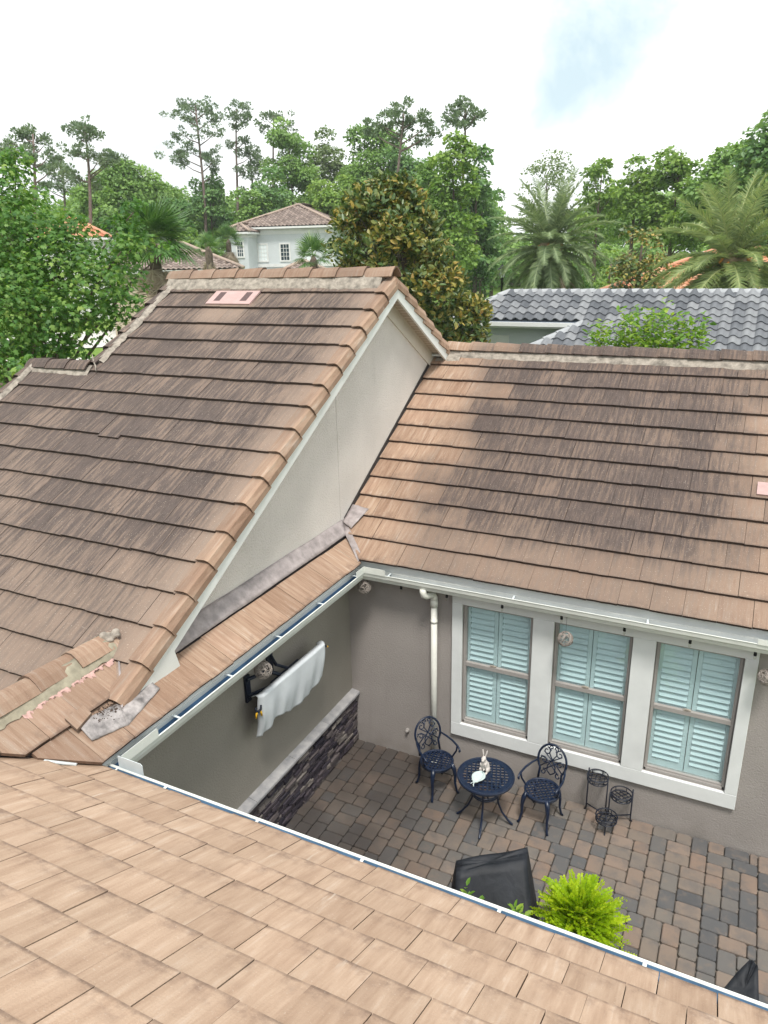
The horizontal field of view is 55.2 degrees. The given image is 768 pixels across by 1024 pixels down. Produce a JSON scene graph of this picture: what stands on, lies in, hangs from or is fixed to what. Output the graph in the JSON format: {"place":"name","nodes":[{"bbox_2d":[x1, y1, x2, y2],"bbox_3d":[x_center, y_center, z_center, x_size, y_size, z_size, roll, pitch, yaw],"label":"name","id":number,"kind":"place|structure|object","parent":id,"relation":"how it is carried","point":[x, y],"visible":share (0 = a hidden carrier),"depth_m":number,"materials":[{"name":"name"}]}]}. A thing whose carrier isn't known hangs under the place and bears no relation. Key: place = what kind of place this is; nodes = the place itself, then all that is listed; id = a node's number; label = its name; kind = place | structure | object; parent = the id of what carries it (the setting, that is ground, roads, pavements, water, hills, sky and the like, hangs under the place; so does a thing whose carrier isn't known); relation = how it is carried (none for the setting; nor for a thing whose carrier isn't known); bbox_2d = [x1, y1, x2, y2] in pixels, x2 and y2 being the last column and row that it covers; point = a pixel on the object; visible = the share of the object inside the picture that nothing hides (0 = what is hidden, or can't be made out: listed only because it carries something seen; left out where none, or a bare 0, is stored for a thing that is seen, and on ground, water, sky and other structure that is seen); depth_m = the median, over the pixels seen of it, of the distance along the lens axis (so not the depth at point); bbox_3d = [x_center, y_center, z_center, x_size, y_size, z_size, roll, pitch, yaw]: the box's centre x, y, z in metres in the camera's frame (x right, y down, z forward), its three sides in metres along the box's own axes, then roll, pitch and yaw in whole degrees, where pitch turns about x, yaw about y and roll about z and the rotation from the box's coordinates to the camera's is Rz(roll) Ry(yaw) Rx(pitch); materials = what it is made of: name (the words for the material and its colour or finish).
{"place":"outdoors","nodes":[
{"label":"outdoors","id":0,"kind":"place"},
{"bbox_2d":[7,327,115,348],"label":"road","id":1,"kind":"structure","parent":0,"point":[102,343],"depth_m":47.44,"materials":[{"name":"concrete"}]},
{"bbox_2d":[1,266,633,380],"bbox_3d":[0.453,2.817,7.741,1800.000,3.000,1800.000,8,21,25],"label":"ground","id":2,"kind":"structure","parent":0,"point":[97,351],"depth_m":57.16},
{"bbox_2d":[0,122,66,317],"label":"pine tree","id":3,"kind":"object","parent":2,"relation":"on","point":[23,133],"visible":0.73,"depth_m":51.56,"materials":[{"name":"green plant"}]},
{"bbox_2d":[36,161,82,210],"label":"pine tree","id":4,"kind":"object","parent":2,"relation":"on","point":[58,186],"visible":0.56,"depth_m":65.68,"materials":[{"name":"green plant"}]},
{"bbox_2d":[28,216,115,318],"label":"white house","id":5,"kind":"structure","parent":2,"relation":"on","point":[102,233],"depth_m":54.12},
{"bbox_2d":[0,144,179,387],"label":"maple tree","id":6,"kind":"object","parent":2,"relation":"on","point":[20,279],"visible":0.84,"depth_m":12.73,"materials":[{"name":"green plant"}]},
{"bbox_2d":[58,114,128,224],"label":"pine tree","id":7,"kind":"object","parent":2,"relation":"on","point":[88,132],"visible":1,"depth_m":55.65,"materials":[{"name":"green plant"}]},
{"bbox_2d":[69,184,123,248],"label":"oak tree","id":8,"kind":"object","parent":2,"relation":"on","point":[100,210],"visible":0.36,"depth_m":61.95,"materials":[{"name":"green plant"}]},
{"bbox_2d":[85,158,181,242],"bbox_3d":[-23.247,-25.368,67.372,9.068,12.903,9.201,8,21,25],"label":"oak tree","id":9,"kind":"object","parent":2,"relation":"on","point":[124,179],"visible":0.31,"depth_m":64.84,"materials":[{"name":"green plant"}]},
{"bbox_2d":[109,195,204,309],"bbox_3d":[-7.636,-6.215,25.238,3.363,8.828,3.072,8,21,25],"label":"fan palm","id":10,"kind":"object","parent":2,"relation":"on","point":[160,222],"visible":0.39,"depth_m":24.01,"materials":[{"name":"green plant"}]},
{"bbox_2d":[135,181,203,245],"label":"oak tree","id":11,"kind":"object","parent":2,"relation":"on","point":[177,194],"visible":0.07,"depth_m":70.78,"materials":[{"name":"green plant"}]},
{"bbox_2d":[103,240,244,335],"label":"house","id":12,"kind":"structure","parent":2,"relation":"on","point":[220,262],"depth_m":47.58,"materials":[{"name":"brown tile"}]},
{"bbox_2d":[162,195,197,246],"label":"oak tree","id":13,"kind":"object","parent":2,"relation":"on","point":[185,206],"visible":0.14,"depth_m":53.63,"materials":[{"name":"green plant"}]},
{"bbox_2d":[154,95,225,249],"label":"pine tree","id":14,"kind":"object","parent":2,"relation":"on","point":[181,157],"visible":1,"depth_m":70.08,"materials":[{"name":"green plant"}]},
{"bbox_2d":[178,227,204,248],"bbox_3d":[-13.775,-17.175,53.551,3.026,6.777,2.762,8,21,25],"label":"garden shrub","id":15,"kind":"object","parent":2,"relation":"on","point":[190,238],"visible":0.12,"depth_m":52.44,"materials":[{"name":"green plant"}]},
{"bbox_2d":[192,230,225,269],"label":"fan palm","id":16,"kind":"object","parent":2,"relation":"on","point":[207,240],"visible":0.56,"depth_m":38.54,"materials":[{"name":"green plant"}]},
{"bbox_2d":[184,174,234,250],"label":"oak tree","id":17,"kind":"object","parent":2,"relation":"on","point":[214,189],"visible":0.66,"depth_m":73.16,"materials":[{"name":"green plant"}]},
{"bbox_2d":[213,221,244,263],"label":"fan palm","id":18,"kind":"object","parent":2,"relation":"on","point":[227,230],"visible":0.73,"depth_m":56.93,"materials":[{"name":"green plant"}]},
{"bbox_2d":[215,98,260,211],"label":"pine tree","id":19,"kind":"object","parent":2,"relation":"on","point":[246,115],"visible":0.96,"depth_m":76.32,"materials":[{"name":"green plant"}]},
{"bbox_2d":[223,187,273,239],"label":"oak tree","id":20,"kind":"object","parent":2,"relation":"on","point":[249,206],"visible":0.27,"depth_m":68.73,"materials":[{"name":"green plant"}]},
{"bbox_2d":[232,143,272,198],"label":"pine tree","id":21,"kind":"object","parent":2,"relation":"on","point":[250,159],"visible":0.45,"depth_m":77.88,"materials":[{"name":"green plant"}]},
{"bbox_2d":[250,164,296,214],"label":"oak tree","id":22,"kind":"object","parent":2,"relation":"on","point":[278,196],"visible":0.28,"depth_m":70.37,"materials":[{"name":"green plant"}]},
{"bbox_2d":[253,109,298,185],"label":"pine tree","id":23,"kind":"object","parent":2,"relation":"on","point":[270,115],"visible":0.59,"depth_m":78.22,"materials":[{"name":"green plant"}]},
{"bbox_2d":[258,116,320,204],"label":"oak tree","id":24,"kind":"object","parent":2,"relation":"on","point":[299,175],"visible":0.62,"depth_m":74.83,"materials":[{"name":"green plant"}]},
{"bbox_2d":[230,203,371,268],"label":"two storey house","id":25,"kind":"structure","parent":2,"relation":"on","point":[270,241],"depth_m":63.79,"materials":[{"name":"white paint"}]},
{"bbox_2d":[236,240,244,257],"bbox_3d":[-12.252,-22.382,62.590,0.760,1.410,0.068,3,19,11],"label":"window","id":26,"kind":"structure","parent":25,"relation":"in","point":[240,252],"depth_m":62.66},
{"bbox_2d":[257,243,268,261],"bbox_3d":[-10.646,-22.751,64.485,1.010,1.560,0.068,3,19,11],"label":"window","id":27,"kind":"structure","parent":25,"relation":"in","point":[262,248],"depth_m":64.49,"materials":[{"name":"white"}]},
{"bbox_2d":[279,243,290,261],"bbox_3d":[-8.638,-22.655,64.084,1.010,1.560,0.068,3,19,11],"label":"window","id":28,"kind":"structure","parent":25,"relation":"in","point":[284,248],"depth_m":64.09,"materials":[{"name":"white glass"}]},
{"bbox_2d":[302,245,312,260],"bbox_3d":[-6.623,-22.558,63.680,1.010,1.560,0.068,3,19,11],"label":"window","id":29,"kind":"structure","parent":25,"relation":"in","point":[308,258],"depth_m":63.84,"materials":[{"name":"white"}]},
{"bbox_2d":[283,259,325,268],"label":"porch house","id":30,"kind":"structure","parent":2,"relation":"on","point":[294,265],"depth_m":52.20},
{"bbox_2d":[290,229,336,268],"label":"fan palm","id":31,"kind":"object","parent":2,"relation":"on","point":[312,242],"visible":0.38,"depth_m":37.34,"materials":[{"name":"green plant"}]},
{"bbox_2d":[297,124,346,210],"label":"tree","id":32,"kind":"object","parent":2,"relation":"on","point":[327,169],"visible":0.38,"depth_m":78.82,"materials":[{"name":"green plant"}]},
{"bbox_2d":[304,174,368,250],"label":"oak tree","id":33,"kind":"object","parent":2,"relation":"on","point":[329,200],"visible":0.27,"depth_m":68.37,"materials":[{"name":"green plant"}]},
{"bbox_2d":[0,180,733,286],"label":"distant wood","id":34,"kind":"object","parent":2,"relation":"on","point":[72,202],"visible":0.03,"depth_m":83.33,"materials":[{"name":"green plant"}]},
{"bbox_2d":[336,123,407,231],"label":"oak tree","id":35,"kind":"object","parent":2,"relation":"on","point":[358,171],"visible":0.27,"depth_m":72.73,"materials":[{"name":"green plant"}]},
{"bbox_2d":[0,266,767,1023],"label":"house","id":36,"kind":"structure","parent":2,"relation":"on","point":[216,486],"depth_m":8.42,"materials":[{"name":"tile"}]},
{"bbox_2d":[254,660,271,678],"bbox_3d":[-1.275,1.630,7.738,0.196,0.266,0.197,8,21,25],"label":"wire ball","id":37,"kind":"object","parent":36,"relation":"hanging from","point":[266,674],"visible":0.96,"depth_m":7.70,"materials":[{"name":"wicker"}]},
{"bbox_2d":[243,640,324,736],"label":"white hanging towel","id":38,"kind":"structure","parent":36,"relation":"attached to","point":[291,686],"depth_m":8.31,"materials":[{"name":"white fabric"}]},
{"bbox_2d":[255,705,262,718],"bbox_3d":[-1.343,2.141,7.876,0.092,0.132,0.028,-18,25,-39],"label":"spring clamp","id":39,"kind":"object","parent":38,"relation":"attached to","point":[258,711],"visible":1,"depth_m":7.87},
{"bbox_2d":[357,580,370,593],"bbox_3d":[-0.255,0.961,9.558,0.185,0.223,0.179,8,21,25],"label":"wire ball","id":40,"kind":"object","parent":36,"relation":"hanging from","point":[360,588],"visible":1,"depth_m":9.52,"materials":[{"name":"wicker"}]},
{"bbox_2d":[462,605,532,737],"bbox_3d":[1.478,1.990,9.431,1.104,1.847,0.240,8,21,25],"label":"window","id":41,"kind":"structure","parent":36,"relation":"in","point":[497,646],"depth_m":9.40,"materials":[{"name":"white glass"}]},
{"bbox_2d":[557,622,572,646],"bbox_3d":[2.103,1.371,8.497,0.185,0.402,0.179,8,21,25],"label":"wire ball","id":42,"kind":"object","parent":36,"relation":"hanging from","point":[570,640],"visible":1,"depth_m":8.49,"materials":[{"name":"wicker"}]},
{"bbox_2d":[400,586,756,655],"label":"string lights","id":43,"kind":"object","parent":36,"relation":"attached to","point":[624,630],"visible":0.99,"depth_m":8.45,"materials":[{"name":"white"}]},
{"bbox_2d":[548,622,632,761],"bbox_3d":[2.516,2.136,8.943,1.099,1.847,0.240,8,21,25],"label":"window","id":44,"kind":"structure","parent":36,"relation":"in","point":[589,690],"depth_m":8.91,"materials":[{"name":"white glass"}]},
{"bbox_2d":[643,642,744,788],"bbox_3d":[3.546,2.281,8.457,1.099,1.847,0.240,8,21,25],"label":"window","id":45,"kind":"structure","parent":36,"relation":"in","point":[695,693],"depth_m":8.41,"materials":[{"name":"white glass"}]},
{"bbox_2d":[757,669,767,685],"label":"wire ball","id":46,"kind":"object","parent":36,"relation":"hanging from","point":[762,674],"visible":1,"depth_m":7.62,"materials":[{"name":"wicker"}]},
{"bbox_2d":[362,94,449,256],"bbox_3d":[1.668,-22.888,55.743,6.487,14.912,4.390,-1,19,1],"label":"pine tree","id":47,"kind":"object","parent":2,"relation":"on","point":[408,122],"visible":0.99,"depth_m":54.03,"materials":[{"name":"green plant"}]},
{"bbox_2d":[320,168,493,342],"bbox_3d":[0.641,-4.214,19.559,4.394,9.026,3.812,8,21,25],"label":"magnolia tree","id":48,"kind":"object","parent":2,"relation":"on","point":[405,230],"visible":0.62,"depth_m":18.08,"materials":[{"name":"green plant"}]},
{"bbox_2d":[378,142,443,270],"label":"oak tree","id":49,"kind":"object","parent":2,"relation":"on","point":[408,163],"visible":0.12,"depth_m":71.24,"materials":[{"name":"green plant"}]},
{"bbox_2d":[410,159,450,301],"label":"oak tree","id":50,"kind":"object","parent":2,"relation":"on","point":[424,176],"visible":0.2,"depth_m":54.36,"materials":[{"name":"green plant"}]},
{"bbox_2d":[423,129,486,311],"bbox_3d":[4.979,-20.016,52.117,4.663,12.660,4.820,8,21,25],"label":"oak tree","id":51,"kind":"object","parent":2,"relation":"on","point":[455,221],"visible":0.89,"depth_m":50.65,"materials":[{"name":"green plant"}]},
{"bbox_2d":[443,255,478,288],"bbox_3d":[6.415,-19.920,62.791,4.222,4.456,3.668,8,21,25],"label":"garden shrub","id":52,"kind":"object","parent":2,"relation":"on","point":[469,280],"visible":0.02,"depth_m":62.26,"materials":[{"name":"green plant"}]},
{"bbox_2d":[440,94,487,287],"bbox_3d":[5.878,-23.659,56.688,3.712,15.415,3.139,8,21,25],"label":"pine tree","id":53,"kind":"object","parent":2,"relation":"on","point":[457,122],"visible":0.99,"depth_m":54.72,"materials":[{"name":"green plant"}]},
{"bbox_2d":[455,143,500,292],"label":"oak tree","id":54,"kind":"object","parent":2,"relation":"on","point":[475,207],"visible":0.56,"depth_m":56.92,"materials":[{"name":"green plant"}]},
{"bbox_2d":[465,263,500,297],"bbox_3d":[7.737,-18.024,58.880,3.224,3.692,2.827,8,21,25],"label":"garden shrub","id":55,"kind":"object","parent":2,"relation":"on","point":[483,281],"visible":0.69,"depth_m":58.36,"materials":[{"name":"green plant"}]},
{"bbox_2d":[466,187,506,297],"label":"oak tree","id":56,"kind":"object","parent":2,"relation":"on","point":[493,250],"visible":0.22,"depth_m":58.83,"materials":[{"name":"green plant"}]},
{"bbox_2d":[477,252,512,296],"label":"garden shrub","id":57,"kind":"object","parent":2,"relation":"on","point":[498,280],"visible":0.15,"depth_m":65.67,"materials":[{"name":"green plant"}]},
{"bbox_2d":[515,149,576,233],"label":"oak tree","id":58,"kind":"object","parent":2,"relation":"on","point":[547,181],"visible":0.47,"depth_m":61.95,"materials":[{"name":"green plant"}]},
{"bbox_2d":[487,168,624,290],"bbox_3d":[7.626,-10.486,33.566,6.123,9.817,5.878,8,21,25],"label":"date palm","id":59,"kind":"object","parent":2,"relation":"on","point":[550,266],"visible":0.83,"depth_m":32.40,"materials":[{"name":"green plant"}]},
{"bbox_2d":[575,266,595,288],"bbox_3d":[10.811,-11.180,41.198,2.672,5.018,3.029,8,21,25],"label":"garden shrub","id":60,"kind":"object","parent":2,"relation":"on","point":[587,284],"visible":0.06,"depth_m":40.42,"materials":[{"name":"green plant"}]},
{"bbox_2d":[572,157,625,281],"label":"oak tree","id":61,"kind":"object","parent":2,"relation":"on","point":[594,171],"visible":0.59,"depth_m":58.68,"materials":[{"name":"green plant"}]},
{"bbox_2d":[588,248,625,288],"bbox_3d":[13.109,-12.251,42.497,2.869,5.710,3.270,8,21,25],"label":"garden shrub","id":62,"kind":"object","parent":2,"relation":"on","point":[604,282],"visible":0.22,"depth_m":41.79,"materials":[{"name":"green plant"}]},
{"bbox_2d":[447,288,767,350],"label":"neighbour house","id":63,"kind":"structure","parent":2,"relation":"on","point":[565,316],"depth_m":19.94,"materials":[{"name":"grey tile"}]},
{"bbox_2d":[485,335,508,342],"bbox_3d":[3.227,-5.107,21.830,1.000,0.300,0.017,8,21,25],"label":"window","id":64,"kind":"structure","parent":63,"relation":"in","point":[494,338],"depth_m":21.72,"materials":[{"name":"green glass"}]},
{"bbox_2d":[602,153,663,265],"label":"oak tree","id":65,"kind":"object","parent":2,"relation":"on","point":[633,195],"visible":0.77,"depth_m":53.81,"materials":[{"name":"green plant"}]},
{"bbox_2d":[605,225,677,288],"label":"magnolia","id":66,"kind":"object","parent":2,"relation":"on","point":[628,270],"visible":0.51,"depth_m":37.28,"materials":[{"name":"green plant"}]},
{"bbox_2d":[582,297,716,349],"bbox_3d":[5.338,-1.413,15.400,2.618,5.915,1.434,3,19,13],"label":"crape myrtle","id":67,"kind":"object","parent":2,"relation":"on","point":[652,341],"visible":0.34,"depth_m":14.65,"materials":[{"name":"green plant"}]},
{"bbox_2d":[635,145,704,263],"bbox_3d":[20.748,-20.072,52.509,5.541,11.309,5.542,8,21,25],"label":"oak tree","id":68,"kind":"object","parent":2,"relation":"on","point":[676,170],"visible":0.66,"depth_m":51.34,"materials":[{"name":"green plant"}]},
{"bbox_2d":[599,246,767,288],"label":"orange roof house","id":69,"kind":"structure","parent":2,"relation":"on","point":[686,259],"depth_m":40.21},
{"bbox_2d":[644,167,767,288],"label":"date palm","id":70,"kind":"object","parent":2,"relation":"on","point":[730,238],"visible":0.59,"depth_m":25.16,"materials":[{"name":"green plant"}]},
{"bbox_2d":[678,141,766,246],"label":"oak tree","id":71,"kind":"object","parent":2,"relation":"on","point":[714,168],"visible":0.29,"depth_m":46.42,"materials":[{"name":"green plant"}]},
{"bbox_2d":[727,109,767,245],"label":"oak tree","id":72,"kind":"object","parent":2,"relation":"on","point":[754,157],"visible":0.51,"depth_m":39.23,"materials":[{"name":"green plant"}]},
{"bbox_2d":[734,183,767,244],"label":"oak tree","id":73,"kind":"object","parent":2,"relation":"on","point":[761,232],"visible":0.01,"depth_m":51.33,"materials":[{"name":"green plant"}]},
{"bbox_2d":[0,0,767,258],"label":"sky","id":74,"kind":"structure","parent":0,"point":[590,80],"materials":[{"name":"white"}]},
{"bbox_2d":[498,264,505,291],"bbox_3d":[5.790,-9.389,36.495,0.440,5.582,0.440,8,21,25],"label":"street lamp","id":75,"kind":"object","parent":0,"point":[502,276],"visible":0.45,"depth_m":35.76,"materials":[{"name":"black metal"}]},
{"bbox_2d":[285,739,767,1003],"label":"patio","id":76,"kind":"structure","parent":0,"point":[697,908],"depth_m":8.61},
{"bbox_2d":[414,716,460,802],"bbox_3d":[0.672,3.189,9.554,0.528,0.919,0.544,-10,21,-24],"label":"patio chair","id":77,"kind":"object","parent":76,"relation":"on","point":[441,768],"visible":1,"depth_m":9.57,"materials":[{"name":"metal"}]},
{"bbox_2d":[460,877,483,899],"bbox_3d":[0.871,3.948,6.766,0.317,1.265,0.317,-7,20,-17],"label":"potted plant","id":78,"kind":"object","parent":76,"relation":"on","point":[471,892],"visible":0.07,"depth_m":6.66,"materials":[{"name":"green plant"}]},
{"bbox_2d":[456,757,514,839],"bbox_3d":[1.236,3.492,8.990,0.699,0.670,0.699,8,21,25],"label":"patio table","id":79,"kind":"object","parent":76,"relation":"on","point":[494,792],"visible":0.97,"depth_m":8.85,"materials":[{"name":"metal"}]},
{"bbox_2d":[470,750,489,786],"bbox_3d":[1.153,3.049,8.801,0.162,0.308,0.447,11,22,31],"label":"rabbit statue","id":80,"kind":"object","parent":79,"relation":"on","point":[478,776],"visible":1,"depth_m":8.85,"materials":[{"name":"white ceramic"}]},
{"bbox_2d":[451,847,538,919],"bbox_3d":[1.076,3.990,7.108,0.950,0.928,1.199,2,19,8],"label":"furniture cover","id":81,"kind":"object","parent":76,"relation":"on","point":[503,879],"visible":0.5,"depth_m":7.23,"materials":[{"name":"black fabric"}]},
{"bbox_2d":[506,900,531,916],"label":"potted plant","id":82,"kind":"object","parent":76,"relation":"on","point":[519,908],"visible":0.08,"depth_m":6.55,"materials":[{"name":"green plant"}]},
{"bbox_2d":[516,743,567,835],"bbox_3d":[1.950,3.358,8.984,0.528,0.919,0.544,13,24,36],"label":"patio chair","id":83,"kind":"object","parent":76,"relation":"on","point":[547,801],"visible":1,"depth_m":9.00,"materials":[{"name":"metal"}]},
{"bbox_2d":[530,869,636,955],"bbox_3d":[1.839,3.940,6.905,1.052,1.151,0.893,8,21,25],"label":"fern bush","id":84,"kind":"object","parent":76,"relation":"on","point":[584,908],"visible":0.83,"depth_m":6.76,"materials":[{"name":"green plant"}]},
{"bbox_2d":[584,767,633,835],"bbox_3d":[2.695,3.522,8.879,0.584,0.634,0.465,8,21,25],"label":"plant stand","id":85,"kind":"object","parent":76,"relation":"on","point":[605,813],"visible":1,"depth_m":8.90,"materials":[{"name":"black metal"}]},
{"bbox_2d":[724,960,758,1000],"bbox_3d":[2.987,4.298,6.127,1.107,0.908,0.836,14,24,37],"label":"furniture cover","id":86,"kind":"object","parent":76,"relation":"on","point":[744,981],"visible":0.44,"depth_m":6.12,"materials":[{"name":"black fabric"}]}
]}

